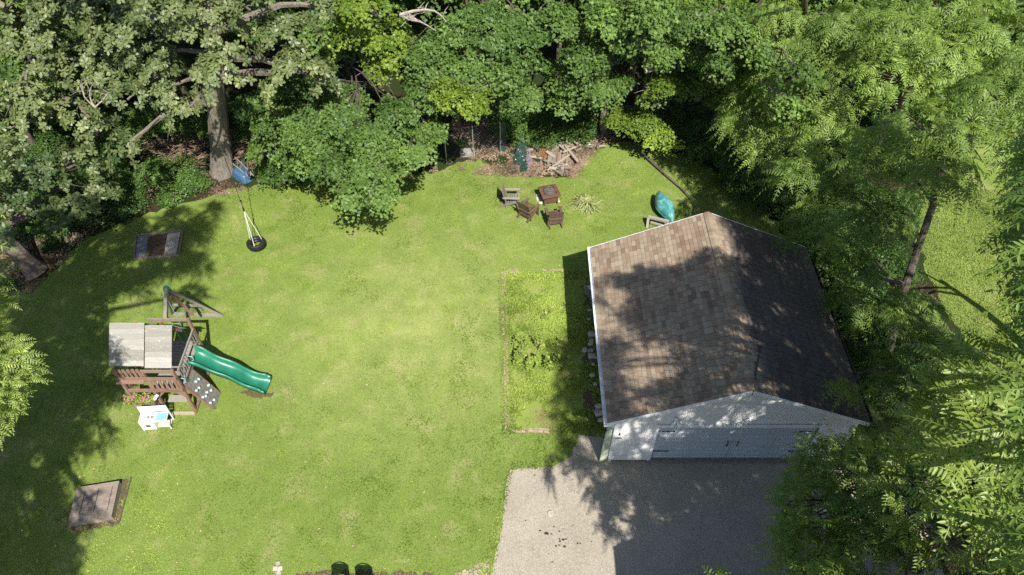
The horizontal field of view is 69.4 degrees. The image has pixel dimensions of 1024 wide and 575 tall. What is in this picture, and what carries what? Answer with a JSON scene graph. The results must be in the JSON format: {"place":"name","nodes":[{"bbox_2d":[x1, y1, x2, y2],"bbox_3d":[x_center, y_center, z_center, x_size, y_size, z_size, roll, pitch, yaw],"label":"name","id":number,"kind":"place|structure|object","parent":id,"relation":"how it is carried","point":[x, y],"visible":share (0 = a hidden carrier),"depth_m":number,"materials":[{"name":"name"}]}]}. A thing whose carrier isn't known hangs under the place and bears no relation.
{"place":"outdoors","nodes":[
{"label":"outdoors","id":0,"kind":"place"},
{"bbox_2d":[17,160,798,574],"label":"stray leaves","id":1,"kind":"object","parent":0,"point":[367,384],"visible":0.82,"depth_m":26.09,"materials":[{"name":"brown plant"}]},
{"bbox_2d":[0,141,844,574],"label":"lawn","id":2,"kind":"structure","parent":0,"point":[356,363],"depth_m":26.88,"materials":[{"name":"green plant"}]},
{"bbox_2d":[0,255,29,334],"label":"ailanthus tree","id":3,"kind":"object","parent":2,"relation":"on","point":[5,286],"visible":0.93,"depth_m":20.51,"materials":[{"name":"green plant"}]},
{"bbox_2d":[0,331,53,451],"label":"ailanthus tree","id":4,"kind":"object","parent":2,"relation":"on","point":[16,384],"visible":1,"depth_m":17.36,"materials":[{"name":"green plant"}]},
{"bbox_2d":[66,478,128,533],"bbox_3d":[-13.268,6.970,23.674,1.697,0.001,1.707,-8,49,-7],"label":"soil patch","id":5,"kind":"object","parent":2,"relation":"on","point":[124,481],"visible":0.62,"depth_m":23.32,"materials":[{"name":"brown soil"}]},
{"bbox_2d":[67,481,121,526],"bbox_3d":[-13.262,6.883,23.569,1.341,0.289,1.224,-8,49,-7],"label":"well cover","id":6,"kind":"object","parent":5,"relation":"on","point":[95,503],"visible":1,"depth_m":23.43,"materials":[{"name":"grey wood"}]},
{"bbox_2d":[107,477,131,525],"bbox_3d":[-12.513,6.857,23.744,0.352,0.030,1.675,0,49,0],"label":"edging strip","id":7,"kind":"object","parent":5,"relation":"on","point":[118,522],"visible":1,"depth_m":23.62,"materials":[{"name":"brown wood"}]},
{"bbox_2d":[137,405,174,430],"bbox_3d":[-12.206,4.460,25.273,0.968,0.940,0.400,-3,49,-3],"label":"play kitchen","id":8,"kind":"object","parent":2,"relation":"on","point":[150,418],"visible":1,"depth_m":25.23,"materials":[{"name":"white paint"}]},
{"bbox_2d":[133,229,183,259],"bbox_3d":[-15.029,-1.796,31.361,2.049,0.090,1.561,-7,49,-6],"label":"framed pad","id":9,"kind":"object","parent":2,"relation":"on","point":[156,246],"visible":1,"depth_m":31.36,"materials":[{"name":"stone"}]},
{"bbox_2d":[109,285,271,416],"bbox_3d":[-10.992,1.643,26.059,4.639,3.510,4.776,0,49,0],"label":"playset","id":10,"kind":"object","parent":2,"relation":"on","point":[133,343],"visible":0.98,"depth_m":25.28,"materials":[{"name":"brown wood"}]},
{"bbox_2d":[123,392,157,405],"bbox_3d":[-12.621,3.827,25.079,1.144,0.389,0.622,0,49,0],"label":"flower box","id":11,"kind":"object","parent":10,"relation":"attached to","point":[146,399],"visible":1,"depth_m":25.05,"materials":[{"name":"pink plant"}]},
{"bbox_2d":[240,390,273,398],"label":"worn soil","id":12,"kind":"structure","parent":2,"relation":"on","point":[269,395],"depth_m":26.45,"materials":[{"name":"brown soil"}]},
{"bbox_2d":[295,567,439,574],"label":"worn soil","id":13,"kind":"structure","parent":2,"relation":"on","point":[369,572],"depth_m":22.24,"materials":[{"name":"brown soil"}]},
{"bbox_2d":[0,142,771,574],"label":"clover","id":14,"kind":"object","parent":2,"relation":"on","point":[224,266],"visible":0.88,"depth_m":27.14,"materials":[{"name":"green plant"}]},
{"bbox_2d":[498,269,515,434],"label":"edging grass","id":15,"kind":"structure","parent":2,"relation":"on","point":[510,364],"depth_m":27.56,"materials":[{"name":"green plant"}]},
{"bbox_2d":[501,182,519,208],"bbox_3d":[-0.065,-4.098,32.805,0.841,0.972,0.760,2,49,1],"label":"adirondack chair","id":16,"kind":"object","parent":2,"relation":"on","point":[513,197],"visible":0.95,"depth_m":32.85,"materials":[{"name":"grey wood"}]},
{"bbox_2d":[480,459,555,574],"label":"driveway edge grass","id":17,"kind":"structure","parent":2,"relation":"on","point":[498,520],"depth_m":23.43,"materials":[{"name":"green plant"}]},
{"bbox_2d":[517,198,539,222],"bbox_3d":[0.693,-3.473,32.253,0.760,0.972,0.841,30,55,24],"label":"adirondack chair","id":18,"kind":"object","parent":2,"relation":"on","point":[525,210],"visible":1,"depth_m":32.24,"materials":[{"name":"brown wood"}]},
{"bbox_2d":[500,269,564,432],"bbox_3d":[0.846,2.127,27.961,2.703,0.092,7.676,0,49,0],"label":"garden edging","id":19,"kind":"object","parent":2,"relation":"on","point":[535,430],"visible":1,"depth_m":26.86,"materials":[{"name":"wood"}]},
{"bbox_2d":[538,184,560,205],"bbox_3d":[1.660,-4.159,32.993,0.840,0.731,0.840,-11,50,-10],"label":"fire pit","id":20,"kind":"object","parent":2,"relation":"on","point":[550,193],"visible":1,"depth_m":32.83,"materials":[{"name":"brown metal"}]},
{"bbox_2d":[501,269,605,437],"bbox_3d":[1.437,2.205,27.879,3.700,0.001,7.846,0,49,0],"label":"weedy garden bed","id":21,"kind":"object","parent":2,"relation":"on","point":[536,405],"visible":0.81,"depth_m":27.20,"materials":[{"name":"green plant"}]},
{"bbox_2d":[512,346,526,365],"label":"weed plant","id":22,"kind":"object","parent":21,"relation":"on","point":[520,357],"visible":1,"depth_m":26.99,"materials":[{"name":"green plant"}]},
{"bbox_2d":[515,334,529,350],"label":"weed plant","id":23,"kind":"object","parent":21,"relation":"on","point":[521,344],"visible":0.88,"depth_m":27.73,"materials":[{"name":"green plant"}]},
{"bbox_2d":[525,353,541,370],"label":"weed plant","id":24,"kind":"object","parent":21,"relation":"on","point":[533,361],"visible":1,"depth_m":26.85,"materials":[{"name":"green plant"}]},
{"bbox_2d":[536,305,552,320],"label":"weed plant","id":25,"kind":"object","parent":21,"relation":"on","point":[546,316],"visible":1,"depth_m":28.78,"materials":[{"name":"green plant"}]},
{"bbox_2d":[543,354,561,371],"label":"weed plant","id":26,"kind":"object","parent":21,"relation":"on","point":[550,364],"visible":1,"depth_m":26.89,"materials":[{"name":"green plant"}]},
{"bbox_2d":[556,353,572,370],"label":"weed plant","id":27,"kind":"object","parent":21,"relation":"on","point":[567,362],"visible":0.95,"depth_m":27.04,"materials":[{"name":"green plant"}]},
{"bbox_2d":[581,293,606,437],"bbox_3d":[2.907,2.963,27.206,0.870,0.001,7.361,0,49,0],"label":"soil strip","id":28,"kind":"object","parent":21,"relation":"on","point":[588,397],"visible":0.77,"depth_m":26.61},
{"bbox_2d":[544,206,563,228],"bbox_3d":[1.839,-3.135,31.955,0.760,0.972,0.841,-8,49,-7],"label":"adirondack chair","id":29,"kind":"object","parent":2,"relation":"on","point":[552,218],"visible":1,"depth_m":31.92,"materials":[{"name":"brown wood"}]},
{"bbox_2d":[569,194,603,214],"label":"ornamental grass","id":30,"kind":"object","parent":2,"relation":"on","point":[584,204],"depth_m":32.82,"materials":[{"name":"green plant"}]},
{"bbox_2d":[646,215,668,227],"bbox_3d":[6.290,-2.759,31.978,0.972,0.501,0.360,10,49,9],"label":"timber rack","id":31,"kind":"object","parent":2,"relation":"on","point":[666,221],"visible":0.75,"depth_m":31.91,"materials":[{"name":"beige wood"}]},
{"bbox_2d":[655,191,674,222],"bbox_3d":[6.699,-3.653,32.356,0.792,0.523,1.997,-10,49,-8],"label":"canoe","id":32,"kind":"object","parent":2,"relation":"on","point":[664,205],"visible":0.98,"depth_m":32.12,"materials":[{"name":"teal plastic"}]},
{"bbox_2d":[587,212,874,462],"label":"garage","id":33,"kind":"structure","parent":2,"relation":"on","point":[690,314],"depth_m":23.87,"materials":[{"name":"white"}]},
{"bbox_2d":[651,428,737,457],"bbox_3d":[5.837,5.001,23.842,2.514,2.050,0.125,0,49,0],"label":"door","id":34,"kind":"structure","parent":33,"relation":"in","point":[683,442],"depth_m":23.88,"materials":[{"name":"white metal"}]},
{"bbox_2d":[726,428,817,457],"bbox_3d":[8.363,5.001,23.842,2.514,2.050,0.125,0,49,0],"label":"door","id":35,"kind":"structure","parent":33,"relation":"in","point":[747,442],"depth_m":23.88,"materials":[{"name":"white metal"}]},
{"bbox_2d":[453,559,491,574],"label":"flowering shrub","id":36,"kind":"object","parent":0,"point":[469,571],"depth_m":22.30,"materials":[{"name":"plant"}]},
{"bbox_2d":[0,0,1020,574],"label":"forest floor","id":37,"kind":"structure","parent":0,"point":[44,252],"depth_m":35.77,"materials":[{"name":"brown soil"}]},
{"bbox_2d":[0,0,23,277],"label":"walnut tree","id":38,"kind":"object","parent":37,"relation":"on","point":[4,135],"visible":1,"depth_m":12.30,"materials":[{"name":"green plant"}]},
{"bbox_2d":[0,1,62,164],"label":"maple tree","id":39,"kind":"object","parent":37,"relation":"on","point":[30,139],"visible":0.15,"depth_m":30.34,"materials":[{"name":"green plant"}]},
{"bbox_2d":[0,135,122,279],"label":"oak tree","id":40,"kind":"object","parent":37,"relation":"on","point":[51,173],"visible":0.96,"depth_m":27.93,"materials":[{"name":"green plant"}]},
{"bbox_2d":[0,200,126,293],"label":"fallen leaves","id":41,"kind":"object","parent":37,"relation":"on","point":[75,236],"visible":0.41,"depth_m":31.19,"materials":[{"name":"brown plant"}]},
{"bbox_2d":[0,8,127,143],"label":"maple tree","id":42,"kind":"object","parent":37,"relation":"on","point":[11,60],"visible":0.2,"depth_m":30.59,"materials":[{"name":"green plant"}]},
{"bbox_2d":[0,0,144,163],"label":"oak tree","id":43,"kind":"object","parent":37,"relation":"on","point":[43,108],"visible":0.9,"depth_m":27.72,"materials":[{"name":"green plant"}]},
{"bbox_2d":[2,0,167,102],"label":"maple tree","id":44,"kind":"object","parent":37,"relation":"on","point":[113,49],"visible":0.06,"depth_m":33.66,"materials":[{"name":"green plant"}]},
{"bbox_2d":[21,141,154,243],"bbox_3d":[-19.190,-4.596,32.751,5.281,1.788,5.374,-26,53,-21],"label":"shrub","id":45,"kind":"object","parent":37,"relation":"on","point":[125,171],"visible":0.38,"depth_m":32.42,"materials":[{"name":"green plant"}]},
{"bbox_2d":[0,51,194,250],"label":"shrub","id":46,"kind":"object","parent":37,"relation":"on","point":[39,139],"visible":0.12,"depth_m":34.65,"materials":[{"name":"green plant"}]},
{"bbox_2d":[75,95,209,159],"bbox_3d":[-18.057,-8.102,35.839,7.244,1.780,4.400,0,49,0],"label":"shrub","id":47,"kind":"object","parent":37,"relation":"on","point":[136,123],"visible":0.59,"depth_m":35.47,"materials":[{"name":"green plant"}]},
{"bbox_2d":[88,0,233,98],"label":"maple tree","id":48,"kind":"object","parent":37,"relation":"on","point":[107,8],"visible":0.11,"depth_m":34.42,"materials":[{"name":"green plant"}]},
{"bbox_2d":[132,152,212,207],"bbox_3d":[-15.670,-5.175,33.721,3.206,1.139,3.652,-27,54,-22],"label":"shrub","id":49,"kind":"object","parent":37,"relation":"on","point":[165,179],"visible":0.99,"depth_m":33.41,"materials":[{"name":"green plant"}]},
{"bbox_2d":[138,130,209,169],"bbox_3d":[-16.026,-6.563,35.197,4.345,0.644,3.314,0,49,0],"label":"brush heap","id":50,"kind":"object","parent":37,"relation":"on","point":[181,146],"visible":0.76,"depth_m":35.16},
{"bbox_2d":[79,0,341,180],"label":"oak tree","id":51,"kind":"object","parent":37,"relation":"on","point":[212,73],"visible":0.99,"depth_m":27.12,"materials":[{"name":"green plant"}]},
{"bbox_2d":[71,78,112,107],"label":"dead branch","id":52,"kind":"object","parent":51,"relation":"attached to","point":[92,103],"visible":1,"depth_m":26.13,"materials":[{"name":"brown wood"}]},
{"bbox_2d":[200,87,265,250],"bbox_3d":[-10.702,-4.296,28.163,0.768,7.605,0.768,0,49,0],"label":"tyre swing","id":53,"kind":"object","parent":51,"relation":"hanging from","point":[259,246],"visible":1,"depth_m":30.68,"materials":[{"name":"rubber"}]},
{"bbox_2d":[139,128,288,199],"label":"fallen leaves","id":54,"kind":"object","parent":37,"relation":"on","point":[210,179],"visible":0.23,"depth_m":34.99,"materials":[{"name":"plant"}]},
{"bbox_2d":[145,0,293,67],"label":"maple tree","id":55,"kind":"object","parent":37,"relation":"on","point":[255,64],"visible":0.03,"depth_m":39.85,"materials":[{"name":"green plant"}]},
{"bbox_2d":[232,156,253,183],"bbox_3d":[-12.489,-5.443,34.055,1.840,0.757,0.767,33,56,26],"label":"wheelbarrow","id":56,"kind":"object","parent":37,"relation":"on","point":[240,174],"visible":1,"depth_m":33.95,"materials":[{"name":"blue paint"}]},
{"bbox_2d":[232,137,271,172],"bbox_3d":[-12.518,-6.439,35.046,2.574,0.708,3.277,-8,49,-7],"label":"brush heap","id":57,"kind":"object","parent":37,"relation":"on","point":[238,149],"visible":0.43,"depth_m":34.98,"materials":[{"name":"brown wood"}]},
{"bbox_2d":[227,97,304,190],"bbox_3d":[-11.910,-7.002,35.068,3.034,1.492,6.466,-27,54,-22],"label":"shrub","id":58,"kind":"object","parent":37,"relation":"on","point":[245,132],"visible":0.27,"depth_m":35.14,"materials":[{"name":"green plant"}]},
{"bbox_2d":[231,39,376,187],"bbox_3d":[-10.519,-8.905,33.027,5.584,7.000,10.448,-28,54,-22],"label":"maple tree","id":59,"kind":"object","parent":37,"relation":"on","point":[285,111],"visible":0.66,"depth_m":30.69,"materials":[{"name":"green plant"}]},
{"bbox_2d":[232,0,389,100],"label":"maple tree","id":60,"kind":"object","parent":37,"relation":"on","point":[323,50],"visible":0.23,"depth_m":32.86,"materials":[{"name":"green plant"}]},
{"bbox_2d":[258,82,446,144],"bbox_3d":[-8.102,-8.713,36.598,9.952,1.479,5.512,0,49,0],"label":"shrub","id":61,"kind":"object","parent":37,"relation":"on","point":[297,96],"visible":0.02,"depth_m":36.51,"materials":[{"name":"green plant"}]},
{"bbox_2d":[278,46,448,222],"bbox_3d":[-6.399,-5.611,30.866,6.119,5.881,9.320,-36,58,-28],"label":"maple tree","id":62,"kind":"object","parent":37,"relation":"on","point":[365,168],"visible":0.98,"depth_m":28.54,"materials":[{"name":"green plant"}]},
{"bbox_2d":[325,0,414,90],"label":"maple tree","id":63,"kind":"object","parent":37,"relation":"on","point":[352,14],"visible":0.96,"depth_m":28.89,"materials":[{"name":"green plant"}]},
{"bbox_2d":[294,0,455,88],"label":"maple tree","id":64,"kind":"object","parent":37,"relation":"on","point":[404,5],"visible":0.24,"depth_m":34.76,"materials":[{"name":"green plant"}]},
{"bbox_2d":[409,0,513,60],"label":"maple tree","id":65,"kind":"object","parent":37,"relation":"on","point":[419,3],"visible":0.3,"depth_m":31.97,"materials":[{"name":"green plant"}]},
{"bbox_2d":[427,23,496,124],"bbox_3d":[-1.942,-8.493,32.949,2.723,6.571,10.272,0,49,0],"label":"maple tree","id":66,"kind":"object","parent":37,"relation":"on","point":[474,102],"visible":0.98,"depth_m":28.08,"materials":[{"name":"green plant"}]},
{"bbox_2d":[460,148,474,156],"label":"slab","id":67,"kind":"structure","parent":37,"relation":"on","point":[468,152],"depth_m":35.29,"materials":[{"name":"stone"}]},
{"bbox_2d":[396,0,551,122],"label":"maple tree","id":68,"kind":"object","parent":37,"relation":"on","point":[496,46],"visible":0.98,"depth_m":28.56,"materials":[{"name":"green plant"}]},
{"bbox_2d":[399,2,447,30],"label":"dead branch","id":69,"kind":"object","parent":68,"relation":"attached to","point":[405,15],"visible":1,"depth_m":28.18,"materials":[{"name":"brown wood"}]},
{"bbox_2d":[444,92,505,160],"bbox_3d":[-1.162,-7.460,35.221,1.899,1.803,4.166,28,54,23],"label":"chain link pen","id":70,"kind":"object","parent":37,"relation":"on","point":[502,131],"visible":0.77,"depth_m":34.72,"materials":[{"name":"metal"}]},
{"bbox_2d":[437,0,533,81],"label":"maple tree","id":71,"kind":"object","parent":37,"relation":"on","point":[503,5],"visible":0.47,"depth_m":32.14,"materials":[{"name":"green plant"}]},
{"bbox_2d":[484,103,542,147],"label":"shrub","id":72,"kind":"object","parent":37,"relation":"on","point":[516,129],"visible":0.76,"depth_m":35.42,"materials":[{"name":"green plant"}]},
{"bbox_2d":[512,141,527,165],"bbox_3d":[0.438,-6.500,35.200,0.865,0.529,1.682,0,49,0],"label":"tarp","id":73,"kind":"object","parent":37,"relation":"on","point":[520,154],"visible":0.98,"depth_m":35.08,"materials":[{"name":"green plastic"}]},
{"bbox_2d":[526,148,532,167],"bbox_3d":[0.802,-6.141,34.958,0.370,0.418,1.149,3,49,3],"label":"plastic sheet","id":74,"kind":"object","parent":37,"relation":"on","point":[529,159],"visible":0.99,"depth_m":34.92,"materials":[{"name":"white plastic"}]},
{"bbox_2d":[508,0,598,89],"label":"maple tree","id":75,"kind":"object","parent":37,"relation":"on","point":[577,5],"visible":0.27,"depth_m":33.84,"materials":[{"name":"green plant"}]},
{"bbox_2d":[525,141,600,175],"bbox_3d":[2.388,-6.161,35.237,4.142,0.078,2.664,0,49,0],"label":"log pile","id":76,"kind":"object","parent":37,"relation":"on","point":[545,171],"visible":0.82,"depth_m":35.01,"materials":[{"name":"brown wood"}]},
{"bbox_2d":[527,101,603,151],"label":"shrub","id":77,"kind":"object","parent":37,"relation":"on","point":[556,127],"visible":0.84,"depth_m":35.49,"materials":[{"name":"green plant"}]},
{"bbox_2d":[429,113,702,213],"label":"fallen leaves","id":78,"kind":"object","parent":37,"relation":"on","point":[499,168],"depth_m":35.46,"materials":[{"name":"brown plant"}]},
{"bbox_2d":[530,0,639,121],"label":"maple tree","id":79,"kind":"object","parent":37,"relation":"on","point":[593,82],"visible":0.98,"depth_m":30.27,"materials":[{"name":"green plant"}]},
{"bbox_2d":[590,129,621,143],"bbox_3d":[4.479,-7.398,36.012,1.898,0.522,1.425,-12,50,-10],"label":"brush heap","id":80,"kind":"object","parent":37,"relation":"on","point":[604,137],"visible":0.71,"depth_m":35.95,"materials":[{"name":"brown wood"}]},
{"bbox_2d":[600,78,685,156],"bbox_3d":[5.988,-7.260,34.243,2.752,3.000,3.869,-35,57,-27],"label":"maple tree","id":81,"kind":"object","parent":37,"relation":"on","point":[640,126],"visible":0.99,"depth_m":33.70,"materials":[{"name":"green plant"}]},
{"bbox_2d":[581,0,714,136],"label":"maple tree","id":82,"kind":"object","parent":37,"relation":"on","point":[617,28],"visible":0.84,"depth_m":28.34,"materials":[{"name":"green plant"}]},
{"bbox_2d":[583,0,738,93],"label":"maple tree","id":83,"kind":"object","parent":37,"relation":"on","point":[632,72],"visible":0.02,"depth_m":37.81,"materials":[{"name":"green plant"}]},
{"bbox_2d":[635,61,687,110],"bbox_3d":[6.499,-8.750,34.223,2.318,5.005,5.354,0,49,0],"label":"maple tree","id":84,"kind":"object","parent":37,"relation":"on","point":[659,84],"visible":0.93,"depth_m":31.54,"materials":[{"name":"green plant"}]},
{"bbox_2d":[668,0,762,115],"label":"maple tree","id":85,"kind":"object","parent":37,"relation":"on","point":[703,21],"visible":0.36,"depth_m":29.77,"materials":[{"name":"green plant"}]},
{"bbox_2d":[653,97,803,224],"bbox_3d":[10.012,-6.400,34.283,4.190,1.884,9.369,-21,52,-17],"label":"shrub","id":86,"kind":"object","parent":37,"relation":"on","point":[688,118],"visible":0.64,"depth_m":33.82,"materials":[{"name":"green plant"}]},
{"bbox_2d":[670,0,798,111],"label":"maple tree","id":87,"kind":"object","parent":37,"relation":"on","point":[727,3],"visible":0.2,"depth_m":32.32,"materials":[{"name":"green plant"}]},
{"bbox_2d":[698,0,822,139],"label":"maple tree","id":88,"kind":"object","parent":37,"relation":"on","point":[720,59],"visible":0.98,"depth_m":27.18,"materials":[{"name":"green plant"}]},
{"bbox_2d":[706,0,903,183],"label":"walnut tree","id":89,"kind":"object","parent":37,"relation":"on","point":[833,24],"visible":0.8,"depth_m":26.93,"materials":[{"name":"green plant"}]},
{"bbox_2d":[757,0,858,43],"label":"maple tree","id":90,"kind":"object","parent":37,"relation":"on","point":[811,5],"visible":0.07,"depth_m":32.20,"materials":[{"name":"green plant"}]},
{"bbox_2d":[772,190,926,410],"bbox_3d":[13.758,0.094,28.737,5.003,1.558,11.072,0,49,0],"label":"shrub","id":91,"kind":"object","parent":37,"relation":"on","point":[858,357],"visible":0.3,"depth_m":27.77,"materials":[{"name":"green plant"}]},
{"bbox_2d":[795,0,916,98],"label":"maple tree","id":92,"kind":"object","parent":37,"relation":"on","point":[832,3],"visible":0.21,"depth_m":31.03,"materials":[{"name":"green plant"}]},
{"bbox_2d":[701,352,1023,574],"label":"walnut tree","id":93,"kind":"object","parent":37,"relation":"on","point":[1015,374],"visible":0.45,"depth_m":8.38,"materials":[{"name":"green plant"}]},
{"bbox_2d":[754,73,996,396],"bbox_3d":[17.141,-3.881,31.874,11.859,2.118,20.104,0,49,0],"label":"shrub","id":94,"kind":"object","parent":37,"relation":"on","point":[830,158],"visible":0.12,"depth_m":32.69,"materials":[{"name":"green plant"}]},
{"bbox_2d":[746,387,1023,574],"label":"walnut tree","id":95,"kind":"object","parent":37,"relation":"on","point":[802,537],"visible":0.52,"depth_m":16.48,"materials":[{"name":"green plant"}]},
{"bbox_2d":[753,68,1023,376],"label":"walnut tree","id":96,"kind":"object","parent":37,"relation":"on","point":[945,147],"visible":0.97,"depth_m":22.96,"materials":[{"name":"green plant"}]},
{"bbox_2d":[820,284,1023,466],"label":"walnut tree","id":97,"kind":"object","parent":37,"relation":"on","point":[885,424],"visible":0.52,"depth_m":22.10,"materials":[{"name":"green plant"}]},
{"bbox_2d":[836,0,1012,133],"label":"maple tree","id":98,"kind":"object","parent":37,"relation":"on","point":[899,76],"visible":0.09,"depth_m":30.70,"materials":[{"name":"green plant"}]},
{"bbox_2d":[826,322,1023,574],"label":"ailanthus tree","id":99,"kind":"object","parent":37,"relation":"on","point":[937,442],"visible":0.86,"depth_m":12.50,"materials":[{"name":"green plant"}]},
{"bbox_2d":[833,0,1023,188],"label":"walnut tree","id":100,"kind":"object","parent":37,"relation":"on","point":[959,31],"visible":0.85,"depth_m":23.86,"materials":[{"name":"green plant"}]},
{"bbox_2d":[925,0,1023,78],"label":"maple tree","id":101,"kind":"object","parent":37,"relation":"on","point":[1020,9],"visible":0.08,"depth_m":32.23,"materials":[{"name":"green plant"}]},
{"bbox_2d":[957,116,1023,574],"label":"walnut tree","id":102,"kind":"object","parent":37,"relation":"on","point":[1015,209],"visible":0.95,"depth_m":9.38,"materials":[{"name":"green plant"}]},
{"bbox_2d":[985,47,1023,311],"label":"walnut tree","id":103,"kind":"object","parent":37,"relation":"on","point":[1019,131],"visible":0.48,"depth_m":17.22,"materials":[{"name":"green plant"}]},
{"bbox_2d":[492,431,943,574],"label":"driveway","id":104,"kind":"structure","parent":0,"point":[660,526],"depth_m":23.38,"materials":[{"name":"concrete"}]},
{"bbox_2d":[599,429,613,462],"bbox_3d":[3.060,5.151,24.009,0.354,1.891,0.044,-17,51,-14],"label":"board","id":105,"kind":"object","parent":104,"relation":"on","point":[606,445],"visible":1,"depth_m":23.97,"materials":[{"name":"white wood"}]},
{"bbox_2d":[915,41,1023,371],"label":"neighbour lawn","id":106,"kind":"structure","parent":0,"point":[991,177],"depth_m":31.13,"materials":[{"name":"green plant"}]},
{"bbox_2d":[996,297,1022,331],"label":"walnut tree","id":107,"kind":"object","parent":106,"relation":"on","point":[1017,313],"visible":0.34,"depth_m":22.50,"materials":[{"name":"green plant"}]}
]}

